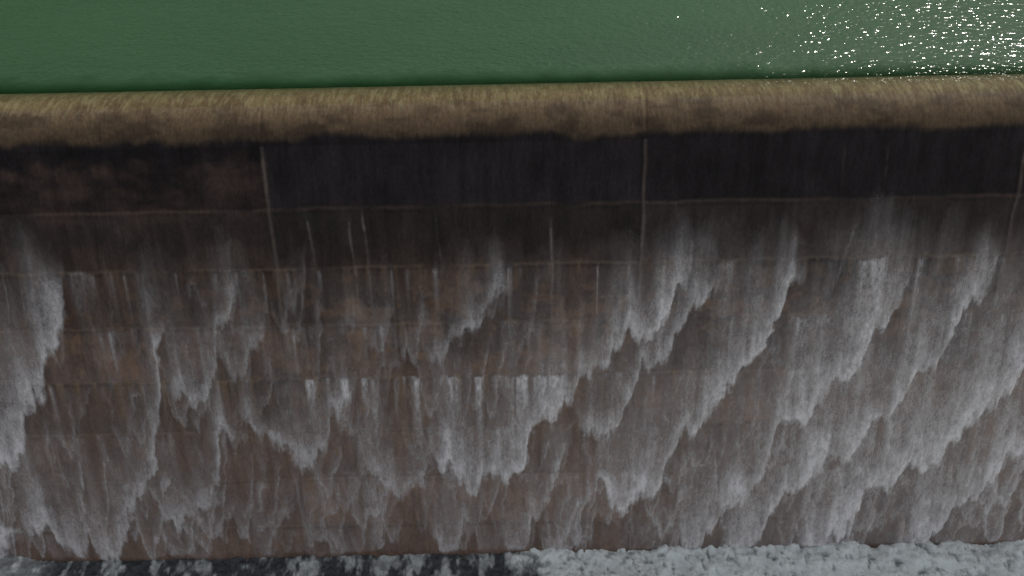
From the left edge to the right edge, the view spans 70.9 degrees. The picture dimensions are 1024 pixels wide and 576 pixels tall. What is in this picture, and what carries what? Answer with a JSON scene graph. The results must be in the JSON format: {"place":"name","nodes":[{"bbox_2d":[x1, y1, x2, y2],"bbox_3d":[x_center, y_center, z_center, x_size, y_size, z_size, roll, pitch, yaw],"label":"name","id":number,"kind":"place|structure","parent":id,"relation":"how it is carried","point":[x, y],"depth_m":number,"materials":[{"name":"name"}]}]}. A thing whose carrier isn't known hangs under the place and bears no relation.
{"place":"outdoors","nodes":[
{"label":"outdoors","id":0,"kind":"place"},
{"bbox_2d":[0,0,1023,88],"bbox_3d":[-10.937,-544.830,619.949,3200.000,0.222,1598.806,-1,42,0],"label":"reservoir water","id":1,"kind":"structure","parent":0,"point":[46,44],"depth_m":32.01,"materials":[{"name":"green liquid"}]},
{"bbox_2d":[0,539,1023,575],"bbox_3d":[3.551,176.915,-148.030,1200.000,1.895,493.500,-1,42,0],"label":"stilling basin water","id":2,"kind":"structure","parent":0,"point":[928,558],"depth_m":33.58,"materials":[{"name":"grey liquid"}]},
{"bbox_2d":[0,74,1023,561],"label":"concrete dam","id":3,"kind":"structure","parent":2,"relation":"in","point":[378,238],"depth_m":30.17,"materials":[{"name":"concrete"}]},
{"bbox_2d":[0,258,1023,560],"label":"cascading water","id":4,"kind":"structure","parent":3,"relation":"on","point":[934,450],"depth_m":32.14,"materials":[{"name":"white liquid"}]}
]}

